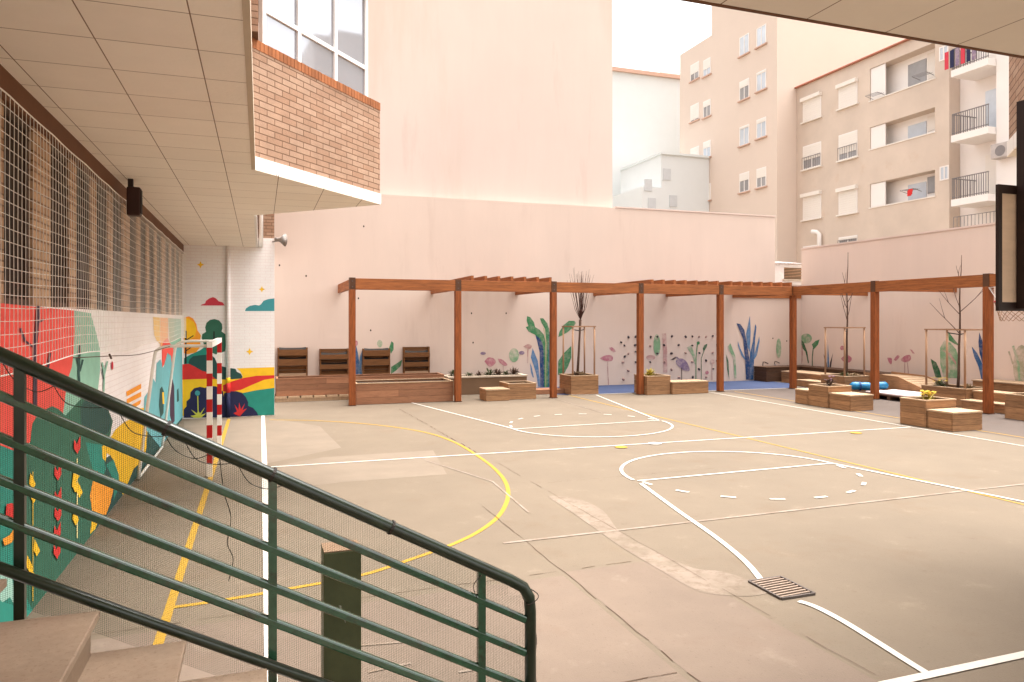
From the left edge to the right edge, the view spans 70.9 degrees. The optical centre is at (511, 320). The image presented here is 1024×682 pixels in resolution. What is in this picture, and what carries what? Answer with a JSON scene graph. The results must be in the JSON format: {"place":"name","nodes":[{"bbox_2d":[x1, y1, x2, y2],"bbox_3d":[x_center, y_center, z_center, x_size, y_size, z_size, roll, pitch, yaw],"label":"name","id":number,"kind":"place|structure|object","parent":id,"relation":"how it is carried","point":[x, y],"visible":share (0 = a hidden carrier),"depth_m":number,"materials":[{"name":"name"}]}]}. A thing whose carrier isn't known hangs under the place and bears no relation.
{"place":"outdoors","nodes":[
{"label":"outdoors","id":0,"kind":"place"},
{"bbox_2d":[27,381,1023,681],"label":"playground floor","id":1,"kind":"structure","parent":0,"point":[931,581],"depth_m":9.09,"materials":[{"name":"concrete"}]},
{"bbox_2d":[0,579,266,681],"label":"staircase","id":2,"kind":"structure","parent":1,"relation":"on","point":[51,649],"depth_m":2.85,"materials":[{"name":"stone"}]},
{"bbox_2d":[136,338,221,478],"bbox_3d":[-5.638,1.383,12.372,1.064,2.085,2.960,0,0,-19],"label":"handball goal","id":3,"kind":"object","parent":1,"relation":"on","point":[211,344],"visible":0.87,"depth_m":11.16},
{"bbox_2d":[184,418,446,485],"bbox_3d":[-4.507,2.428,14.308,3.405,0.001,9.050,0,0,-41],"label":"pale concrete patch","id":4,"kind":"object","parent":1,"relation":"on","point":[285,440],"visible":0.81,"depth_m":13.01,"materials":[{"name":"concrete"}]},
{"bbox_2d":[275,372,443,401],"bbox_3d":[-4.725,2.078,22.540,5.140,0.695,0.990,0,0,-19],"label":"raised bed","id":5,"kind":"object","parent":1,"relation":"on","point":[311,388],"visible":0.57,"depth_m":21.77,"materials":[{"name":"wood"}]},
{"bbox_2d":[356,378,452,404],"bbox_3d":[-3.306,2.116,21.633,2.876,0.612,1.196,0,0,-19],"label":"raised bed","id":6,"kind":"object","parent":1,"relation":"on","point":[389,391],"visible":0.88,"depth_m":21.13,"materials":[{"name":"wood"}]},
{"bbox_2d":[91,409,873,681],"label":"floor joints","id":7,"kind":"object","parent":1,"relation":"on","point":[570,576],"visible":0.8,"depth_m":6.55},
{"bbox_2d":[91,561,876,681],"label":"pink concrete slab","id":8,"kind":"structure","parent":1,"relation":"on","point":[696,634],"depth_m":5.47,"materials":[{"name":"concrete"}]},
{"bbox_2d":[321,540,360,681],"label":"metal pillar","id":9,"kind":"structure","parent":8,"relation":"on","point":[338,604],"depth_m":4.48,"materials":[{"name":"metal"}]},
{"bbox_2d":[444,373,527,394],"bbox_3d":[-0.921,2.127,24.111,2.760,0.595,0.940,0,0,-19],"label":"concrete planter","id":10,"kind":"object","parent":1,"relation":"on","point":[471,384],"visible":0.54,"depth_m":23.63,"materials":[{"name":"concrete"}]},
{"bbox_2d":[479,387,509,400],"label":"seat box","id":11,"kind":"object","parent":1,"relation":"on","point":[494,393],"visible":1,"depth_m":21.67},
{"bbox_2d":[499,380,536,399],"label":"planter box","id":12,"kind":"object","parent":1,"relation":"on","point":[525,389],"visible":0.93,"depth_m":22.10,"materials":[{"name":"wood"}]},
{"bbox_2d":[153,391,1023,644],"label":"yellow court lines","id":13,"kind":"object","parent":1,"relation":"on","point":[491,522],"visible":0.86,"depth_m":8.46,"materials":[{"name":"paint"}]},
{"bbox_2d":[261,388,1023,681],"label":"white court lines","id":14,"kind":"object","parent":1,"relation":"on","point":[925,674],"visible":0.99,"depth_m":8.09,"materials":[{"name":"paint"}]},
{"bbox_2d":[634,374,670,394],"bbox_3d":[4.643,2.116,23.850,0.886,0.612,0.866,0,0,-19],"label":"planter box","id":15,"kind":"object","parent":1,"relation":"on","point":[656,384],"visible":0.89,"depth_m":23.46,"materials":[{"name":"wood"}]},
{"bbox_2d":[548,495,766,595],"bbox_3d":[1.365,2.427,8.166,0.679,0.001,3.963,0,0,-19],"label":"runoff stain","id":16,"kind":"object","parent":1,"relation":"on","point":[718,582],"visible":1,"depth_m":7.15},
{"bbox_2d":[536,380,788,394],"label":"blue rubber floor","id":17,"kind":"structure","parent":1,"relation":"on","point":[728,385],"depth_m":26.32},
{"bbox_2d":[536,388,563,393],"bbox_3d":[1.150,2.352,23.946,1.000,0.144,0.640,0,0,-19],"label":"timber edging","id":18,"kind":"object","parent":17,"relation":"on","point":[547,390],"visible":0.62,"depth_m":23.67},
{"bbox_2d":[559,373,598,394],"bbox_3d":[2.221,2.111,23.945,0.996,0.622,0.986,0,0,-19],"label":"planter box","id":19,"kind":"object","parent":17,"relation":"on","point":[569,384],"visible":0.95,"depth_m":23.53,"materials":[{"name":"wood"}]},
{"bbox_2d":[562,326,595,375],"bbox_3d":[2.221,1.055,23.945,0.880,1.730,0.870,0,0,-19],"label":"tree stake frame","id":20,"kind":"object","parent":19,"relation":"in","point":[573,329],"visible":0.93,"depth_m":23.68,"materials":[{"name":"brown wood"}]},
{"bbox_2d":[569,270,593,371],"bbox_3d":[2.297,0.085,23.919,0.739,3.697,0.743,0,0,-37],"label":"bare tree","id":21,"kind":"object","parent":19,"relation":"in","point":[580,311],"visible":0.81,"depth_m":23.91,"materials":[{"name":"brown plant"}]},
{"bbox_2d":[338,273,995,413],"bbox_3d":[6.096,0.542,18.234,18.839,3.764,18.009,0,0,-19],"label":"pergola","id":22,"kind":"object","parent":1,"relation":"on","point":[639,289],"visible":0.98,"depth_m":22.27,"materials":[{"name":"wood"}]},
{"bbox_2d":[670,379,708,393],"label":"seat box","id":23,"kind":"object","parent":1,"relation":"on","point":[689,386],"visible":0.75,"depth_m":23.74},
{"bbox_2d":[361,398,1023,672],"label":"faded court lines","id":24,"kind":"object","parent":1,"relation":"on","point":[465,670],"visible":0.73,"depth_m":8.97,"materials":[{"name":"paint"}]},
{"bbox_2d":[748,576,815,599],"bbox_3d":[2.435,2.418,6.511,0.378,0.020,0.458,0,0,-19],"label":"drain grate","id":25,"kind":"object","parent":1,"relation":"on","point":[781,588],"visible":1,"depth_m":6.49,"materials":[{"name":"metal"}]},
{"bbox_2d":[754,365,890,381],"bbox_3d":[11.685,2.135,27.052,2.380,0.571,4.980,0,0,-19],"label":"corner bench","id":26,"kind":"object","parent":1,"relation":"on","point":[768,373],"visible":0.41,"depth_m":28.41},
{"bbox_2d":[801,222,1023,385],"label":"side wall","id":27,"kind":"structure","parent":1,"relation":"on","point":[906,319],"depth_m":24.81,"materials":[{"name":"paint"}]},
{"bbox_2d":[899,396,956,426],"bbox_3d":[9.672,2.116,16.737,0.936,0.612,0.716,0,0,-19],"label":"planter box","id":28,"kind":"object","parent":1,"relation":"on","point":[913,410],"visible":0.8,"depth_m":16.52,"materials":[{"name":"wood"}]},
{"bbox_2d":[919,390,935,399],"bbox_3d":[9.638,1.752,16.653,0.387,0.254,0.370,0,0,2],"label":"potted plant","id":29,"kind":"object","parent":28,"relation":"in","point":[928,392],"visible":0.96,"depth_m":16.65,"materials":[{"name":"yellow plant"}]},
{"bbox_2d":[927,408,982,431],"bbox_3d":[9.898,2.216,16.091,0.900,0.412,0.654,0,0,-19],"label":"seat box","id":30,"kind":"object","parent":1,"relation":"on","point":[954,419],"visible":1,"depth_m":15.85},
{"bbox_2d":[612,66,679,196],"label":"pale house","id":31,"kind":"structure","parent":0,"point":[645,114],"depth_m":58.80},
{"bbox_2d":[612,152,708,211],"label":"white house","id":32,"kind":"structure","parent":0,"point":[670,180],"depth_m":50.97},
{"bbox_2d":[644,179,651,190],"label":"window","id":33,"kind":"structure","parent":32,"relation":"in","point":[647,182],"depth_m":49.87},
{"bbox_2d":[669,195,676,206],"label":"window","id":34,"kind":"structure","parent":32,"relation":"in","point":[672,198],"depth_m":50.53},
{"bbox_2d":[612,0,710,73],"label":"sky","id":35,"kind":"structure","parent":0,"point":[648,35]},
{"bbox_2d":[775,261,801,284],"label":"corner shed","id":36,"kind":"structure","parent":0,"point":[786,272],"depth_m":30.58,"materials":[{"name":"grey concrete"}]},
{"bbox_2d":[680,6,903,264],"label":"peach apartment block","id":37,"kind":"structure","parent":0,"point":[743,74],"depth_m":46.99,"materials":[{"name":"beige paint"}]},
{"bbox_2d":[688,61,699,83],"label":"window","id":38,"kind":"structure","parent":37,"relation":"in","point":[694,76],"depth_m":53.27,"materials":[{"name":"white glass"}]},
{"bbox_2d":[688,102,699,123],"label":"window","id":39,"kind":"structure","parent":37,"relation":"in","point":[694,113],"depth_m":53.27,"materials":[{"name":"white glass"}]},
{"bbox_2d":[701,57,711,78],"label":"window","id":40,"kind":"structure","parent":37,"relation":"in","point":[706,63],"depth_m":51.77,"materials":[{"name":"white glass"}]},
{"bbox_2d":[701,98,711,119],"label":"window","id":41,"kind":"structure","parent":37,"relation":"in","point":[707,110],"depth_m":51.77,"materials":[{"name":"white glass"}]},
{"bbox_2d":[703,140,711,157],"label":"window","id":42,"kind":"structure","parent":37,"relation":"in","point":[707,152],"depth_m":51.77,"materials":[{"name":"white glass"}]},
{"bbox_2d":[737,33,749,58],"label":"window","id":43,"kind":"structure","parent":37,"relation":"in","point":[744,40],"depth_m":47.81,"materials":[{"name":"white glass"}]},
{"bbox_2d":[737,78,749,102],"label":"window","id":44,"kind":"structure","parent":37,"relation":"in","point":[743,85],"depth_m":47.81,"materials":[{"name":"white glass"}]},
{"bbox_2d":[737,124,749,147],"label":"window","id":45,"kind":"structure","parent":37,"relation":"in","point":[744,133],"depth_m":47.81,"materials":[{"name":"white glass"}]},
{"bbox_2d":[737,171,749,194],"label":"window","id":46,"kind":"structure","parent":37,"relation":"in","point":[744,184],"depth_m":47.81,"materials":[{"name":"white glass"}]},
{"bbox_2d":[754,24,766,49],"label":"window","id":47,"kind":"structure","parent":37,"relation":"in","point":[761,31],"depth_m":46.18,"materials":[{"name":"white glass"}]},
{"bbox_2d":[754,69,766,93],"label":"window","id":48,"kind":"structure","parent":37,"relation":"in","point":[760,79],"depth_m":46.18,"materials":[{"name":"white glass"}]},
{"bbox_2d":[754,116,766,140],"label":"window","id":49,"kind":"structure","parent":37,"relation":"in","point":[761,126],"depth_m":46.18,"materials":[{"name":"white glass"}]},
{"bbox_2d":[754,166,766,189],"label":"window","id":50,"kind":"structure","parent":37,"relation":"in","point":[761,181],"depth_m":46.18,"materials":[{"name":"white glass"}]},
{"bbox_2d":[725,387,1023,438],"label":"grey outer slab","id":51,"kind":"structure","parent":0,"point":[1000,423],"depth_m":18.93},
{"bbox_2d":[795,388,807,404],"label":"seat box","id":52,"kind":"object","parent":51,"relation":"on","point":[801,395],"visible":0.49,"depth_m":20.89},
{"bbox_2d":[797,379,820,386],"bbox_3d":[11.008,2.306,26.052,0.620,0.232,1.324,0,0,-19],"label":"bench step","id":53,"kind":"object","parent":51,"relation":"on","point":[803,382],"visible":0.47,"depth_m":26.13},
{"bbox_2d":[781,370,837,382],"bbox_3d":[11.529,2.206,27.136,1.020,0.432,2.824,0,0,-19],"label":"bench step","id":54,"kind":"object","parent":51,"relation":"on","point":[804,374],"visible":0.37,"depth_m":27.38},
{"bbox_2d":[808,383,851,407],"bbox_3d":[9.000,2.126,20.380,0.836,0.592,0.776,0,0,-19],"label":"planter box","id":55,"kind":"object","parent":51,"relation":"on","point":[818,394],"visible":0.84,"depth_m":20.16,"materials":[{"name":"wood"}]},
{"bbox_2d":[820,374,868,391],"bbox_3d":[11.146,2.126,24.114,1.036,0.592,1.066,0,0,-19],"label":"planter box","id":56,"kind":"object","parent":51,"relation":"on","point":[846,380],"visible":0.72,"depth_m":23.70,"materials":[{"name":"wood"}]},
{"bbox_2d":[824,327,865,375],"bbox_3d":[11.146,1.090,24.114,0.920,1.720,0.950,0,0,-19],"label":"tree stake frame","id":57,"kind":"object","parent":56,"relation":"in","point":[845,331],"visible":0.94,"depth_m":23.82,"materials":[{"name":"brown wood"}]},
{"bbox_2d":[840,267,852,374],"bbox_3d":[11.153,-0.159,23.955,0.870,4.222,0.462,0,0,-19],"label":"bare tree","id":58,"kind":"object","parent":56,"relation":"in","point":[846,298],"visible":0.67,"depth_m":24.03,"materials":[{"name":"brown plant"}]},
{"bbox_2d":[829,392,873,410],"bbox_3d":[9.258,2.211,19.644,0.800,0.422,0.784,0,0,-19],"label":"seat box","id":59,"kind":"object","parent":51,"relation":"on","point":[852,401],"visible":1,"depth_m":19.36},
{"bbox_2d":[852,390,899,399],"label":"platform","id":60,"kind":"structure","parent":51,"relation":"on","point":[889,397],"depth_m":21.89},
{"bbox_2d":[850,382,888,390],"bbox_3d":[11.472,2.116,23.133,1.147,0.297,0.290,0,0,8],"label":"tarpaulin roll","id":61,"kind":"object","parent":60,"relation":"on","point":[859,386],"visible":0.66,"depth_m":23.05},
{"bbox_2d":[866,389,920,396],"bbox_3d":[11.993,2.248,22.106,1.261,0.078,1.601,0,0,-19],"label":"foam mat","id":62,"kind":"object","parent":60,"relation":"on","point":[896,392],"visible":0.79,"depth_m":22.02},
{"bbox_2d":[921,384,981,406],"bbox_3d":[12.779,2.161,20.723,0.996,0.522,1.446,0,0,-19],"label":"planter box","id":63,"kind":"object","parent":51,"relation":"on","point":[952,391],"visible":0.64,"depth_m":20.39,"materials":[{"name":"wood"}]},
{"bbox_2d":[924,329,981,388],"bbox_3d":[12.779,1.135,20.723,0.920,1.770,1.330,0,0,-19],"label":"tree stake frame","id":64,"kind":"object","parent":63,"relation":"in","point":[964,330],"visible":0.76,"depth_m":21.14,"materials":[{"name":"brown wood"}]},
{"bbox_2d":[930,255,981,387],"bbox_3d":[12.910,0.076,20.863,1.549,3.893,0.757,0,0,20],"label":"bare tree","id":65,"kind":"object","parent":63,"relation":"in","point":[958,361],"visible":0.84,"depth_m":20.64,"materials":[{"name":"brown plant"}]},
{"bbox_2d":[960,390,1016,413],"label":"timber steps","id":66,"kind":"structure","parent":51,"relation":"on","point":[975,403],"depth_m":19.29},
{"bbox_2d":[971,379,1023,392],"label":"timber bench","id":67,"kind":"object","parent":51,"relation":"on","point":[1009,385],"visible":0.3,"depth_m":20.82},
{"bbox_2d":[1004,392,1023,419],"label":"planter box","id":68,"kind":"object","parent":51,"relation":"on","point":[1014,405],"visible":1,"depth_m":17.60,"materials":[{"name":"wood"}]},
{"bbox_2d":[865,372,936,391],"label":"timber ramp","id":69,"kind":"structure","parent":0,"point":[904,381],"depth_m":23.23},
{"label":"ground","id":70,"kind":"structure","parent":0,"visible":0},
{"bbox_2d":[258,0,611,207],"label":"party wall building","id":71,"kind":"structure","parent":70,"relation":"on","point":[502,100],"depth_m":25.75,"materials":[{"name":"paint"}]},
{"bbox_2d":[0,0,1023,621],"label":"school building","id":72,"kind":"structure","parent":70,"relation":"on","point":[218,132],"depth_m":7.85,"materials":[{"name":"white paint"}]},
{"bbox_2d":[4,104,28,305],"bbox_3d":[-3.999,-0.875,5.640,0.180,1.508,0.688,0,0,-19],"label":"window","id":73,"kind":"structure","parent":72,"relation":"in","point":[16,276],"depth_m":5.76,"materials":[{"name":"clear glass"}]},
{"bbox_2d":[51,145,66,306],"bbox_3d":[-4.422,-0.875,6.848,0.180,1.508,0.688,0,0,-19],"label":"window","id":74,"kind":"structure","parent":72,"relation":"in","point":[55,206],"depth_m":6.93,"materials":[{"name":"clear glass"}]},
{"bbox_2d":[77,166,88,308],"bbox_3d":[-4.746,-0.875,7.773,0.180,1.508,0.688,0,0,-19],"label":"window","id":75,"kind":"structure","parent":72,"relation":"in","point":[83,257],"depth_m":7.94,"materials":[{"name":"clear glass"}]},
{"bbox_2d":[0,87,185,376],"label":"ball net","id":76,"kind":"object","parent":72,"relation":"hanging from","point":[140,229],"visible":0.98,"depth_m":7.66,"materials":[{"name":"white fabric"}]},
{"bbox_2d":[97,183,106,310],"bbox_3d":[-5.070,-0.875,8.698,0.180,1.508,0.688,0,0,-19],"label":"window","id":77,"kind":"structure","parent":72,"relation":"in","point":[99,255],"depth_m":8.85,"materials":[{"name":"brown glass"}]},
{"bbox_2d":[113,196,120,310],"bbox_3d":[-5.394,-0.875,9.623,0.180,1.508,0.688,0,0,-19],"label":"window","id":78,"kind":"structure","parent":72,"relation":"in","point":[117,211],"depth_m":9.77,"materials":[{"name":"brown glass"}]},
{"bbox_2d":[130,216,135,311],"bbox_3d":[-5.817,-0.875,10.831,0.180,1.508,0.688,0,0,-19],"label":"window","id":79,"kind":"structure","parent":72,"relation":"in","point":[132,271],"depth_m":11.00,"materials":[{"name":"brown glass"}]},
{"bbox_2d":[127,178,142,216],"bbox_3d":[-4.958,-1.610,9.453,0.170,0.480,0.160,0,0,-19],"label":"loudspeaker","id":80,"kind":"object","parent":72,"relation":"attached to","point":[134,201],"visible":1,"depth_m":9.39,"materials":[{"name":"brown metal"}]},
{"bbox_2d":[149,228,153,312],"bbox_3d":[-6.465,-0.875,12.681,0.180,1.508,0.688,0,0,-19],"label":"window","id":81,"kind":"structure","parent":72,"relation":"in","point":[150,236],"depth_m":12.92,"materials":[{"name":"brown glass"}]},
{"bbox_2d":[157,234,160,313],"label":"window","id":82,"kind":"structure","parent":72,"relation":"in","point":[158,234],"depth_m":13.81,"materials":[{"name":"brown glass"}]},
{"bbox_2d":[166,241,168,313],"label":"window","id":83,"kind":"structure","parent":72,"relation":"in","point":[167,244],"depth_m":15.00,"materials":[{"name":"brown glass"}]},
{"bbox_2d":[171,272,173,314],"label":"window","id":84,"kind":"structure","parent":72,"relation":"in","point":[172,282],"depth_m":16.02,"materials":[{"name":"brown glass"}]},
{"bbox_2d":[0,346,538,681],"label":"stair railing","id":85,"kind":"object","parent":72,"relation":"attached to","point":[19,574],"visible":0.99,"depth_m":3.34,"materials":[{"name":"metal"}]},
{"bbox_2d":[272,234,286,245],"bbox_3d":[-5.891,-2.040,18.271,0.373,0.329,0.306,0,0,-19],"label":"horn loudspeaker","id":86,"kind":"object","parent":72,"relation":"attached to","point":[282,239],"visible":1,"depth_m":18.28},
{"bbox_2d":[259,0,366,95],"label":"window","id":87,"kind":"structure","parent":72,"relation":"in","point":[326,36],"depth_m":10.40,"materials":[{"name":"glass"}]},
{"bbox_2d":[364,0,367,96],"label":"window","id":88,"kind":"structure","parent":72,"relation":"in","point":[364,0],"depth_m":11.38,"materials":[{"name":"white metal"}]},
{"bbox_2d":[993,100,1023,320],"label":"basketball hoop","id":89,"kind":"object","parent":72,"relation":"attached to","point":[1009,247],"visible":1,"depth_m":6.59,"materials":[{"name":"brown metal"}]},
{"bbox_2d":[274,194,801,393],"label":"courtyard wall","id":90,"kind":"structure","parent":70,"relation":"on","point":[321,255],"depth_m":25.86,"materials":[{"name":"paint"}]},
{"bbox_2d":[277,347,307,375],"bbox_3d":[-7.032,1.349,23.062,0.930,0.963,0.200,0,0,-19],"label":"pallet planter","id":91,"kind":"object","parent":90,"relation":"attached to","point":[290,361],"visible":0.93,"depth_m":23.03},
{"bbox_2d":[319,348,348,374],"bbox_3d":[-5.806,1.400,23.491,0.930,0.940,0.200,0,0,-19],"label":"pallet planter","id":92,"kind":"object","parent":90,"relation":"attached to","point":[339,365],"visible":0.87,"depth_m":23.48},
{"bbox_2d":[362,348,389,373],"bbox_3d":[-4.517,1.398,23.942,0.900,0.944,0.200,0,0,-19],"label":"pallet planter","id":93,"kind":"object","parent":90,"relation":"attached to","point":[374,360],"visible":0.9,"depth_m":23.91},
{"bbox_2d":[403,346,429,372],"bbox_3d":[-3.243,1.375,24.389,0.900,0.950,0.200,0,0,-19],"label":"pallet planter","id":94,"kind":"object","parent":90,"relation":"attached to","point":[411,355],"visible":0.93,"depth_m":24.37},
{"bbox_2d":[794,39,959,278],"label":"tan apartment block","id":95,"kind":"structure","parent":70,"relation":"on","point":[856,174],"depth_m":39.42,"materials":[{"name":"beige paint"}]},
{"bbox_2d":[800,91,822,124],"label":"window","id":96,"kind":"structure","parent":95,"relation":"in","point":[814,99],"depth_m":43.97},
{"bbox_2d":[800,141,822,171],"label":"window","id":97,"kind":"structure","parent":95,"relation":"in","point":[811,161],"depth_m":44.00,"materials":[{"name":"white glass"}]},
{"bbox_2d":[800,190,822,221],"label":"window","id":98,"kind":"structure","parent":95,"relation":"in","point":[814,195],"depth_m":43.97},
{"bbox_2d":[835,77,858,110],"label":"window","id":99,"kind":"structure","parent":95,"relation":"in","point":[849,88],"depth_m":41.27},
{"bbox_2d":[835,184,858,216],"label":"window","id":100,"kind":"structure","parent":95,"relation":"in","point":[848,191],"depth_m":41.27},
{"bbox_2d":[836,130,858,162],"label":"window","id":101,"kind":"structure","parent":95,"relation":"in","point":[847,145],"depth_m":41.27,"materials":[{"name":"white glass"}]},
{"bbox_2d":[837,235,857,242],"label":"window","id":102,"kind":"structure","parent":95,"relation":"in","point":[855,237],"depth_m":41.28,"materials":[{"name":"white glass"}]},
{"bbox_2d":[908,181,926,199],"bbox_3d":[21.284,-6.713,37.794,0.038,0.951,1.100,0,0,-19],"label":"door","id":103,"kind":"structure","parent":95,"relation":"in","point":[922,186],"depth_m":37.70,"materials":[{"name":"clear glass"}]},
{"bbox_2d":[908,121,926,137],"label":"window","id":104,"kind":"structure","parent":95,"relation":"in","point":[918,129],"depth_m":37.75,"materials":[{"name":"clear glass"}]},
{"bbox_2d":[908,58,926,86],"bbox_3d":[21.284,-12.861,37.794,0.038,1.424,1.100,0,0,-19],"label":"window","id":105,"kind":"structure","parent":95,"relation":"in","point":[918,67],"depth_m":37.75,"materials":[{"name":"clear glass"}]},
{"bbox_2d":[927,176,934,193],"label":"window","id":106,"kind":"structure","parent":95,"relation":"in","point":[930,180],"depth_m":36.97,"materials":[{"name":"grey glass"}]},
{"bbox_2d":[927,115,934,130],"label":"window","id":107,"kind":"structure","parent":95,"relation":"in","point":[930,119],"depth_m":36.97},
{"bbox_2d":[927,51,934,78],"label":"window","id":108,"kind":"structure","parent":95,"relation":"in","point":[930,56],"depth_m":36.97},
{"bbox_2d":[939,45,948,61],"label":"window","id":109,"kind":"structure","parent":95,"relation":"in","point":[943,49],"depth_m":35.60,"materials":[{"name":"white glass"}]},
{"bbox_2d":[940,165,948,180],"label":"window","id":110,"kind":"structure","parent":95,"relation":"in","point":[944,170],"depth_m":35.49,"materials":[{"name":"white glass"}]},
{"bbox_2d":[951,47,1015,226],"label":"white balcony block","id":111,"kind":"structure","parent":95,"relation":"attached to","point":[983,77],"depth_m":33.85,"materials":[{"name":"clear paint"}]},
{"bbox_2d":[945,48,975,69],"bbox_3d":[21.010,-12.402,33.737,0.020,0.830,1.600,0,0,-19],"label":"washing","id":112,"kind":"object","parent":111,"relation":"hanging from","point":[968,55],"visible":0.77,"depth_m":33.85,"materials":[{"name":"fabric"}]},
{"bbox_2d":[953,211,995,227],"bbox_3d":[21.473,-4.088,32.175,0.030,1.565,3.810,0,0,-19],"label":"terrace fence","id":113,"kind":"object","parent":111,"relation":"attached to","point":[971,218],"visible":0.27,"depth_m":33.10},
{"bbox_2d":[984,86,995,126],"bbox_3d":[22.663,-9.858,33.733,0.118,2.170,1.100,0,0,-19],"label":"door","id":114,"kind":"structure","parent":111,"relation":"in","point":[989,94],"depth_m":33.90,"materials":[{"name":"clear glass"}]},
{"bbox_2d":[984,153,995,193],"bbox_3d":[22.663,-6.816,33.733,0.118,2.170,1.100,0,0,-19],"label":"door","id":115,"kind":"structure","parent":111,"relation":"in","point":[989,164],"depth_m":33.90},
{"bbox_2d":[991,141,1009,159],"bbox_3d":[21.892,-7.555,32.013,0.495,0.650,0.900,0,0,-19],"label":"air conditioner","id":116,"kind":"object","parent":111,"relation":"attached to","point":[998,151],"visible":0.61,"depth_m":32.00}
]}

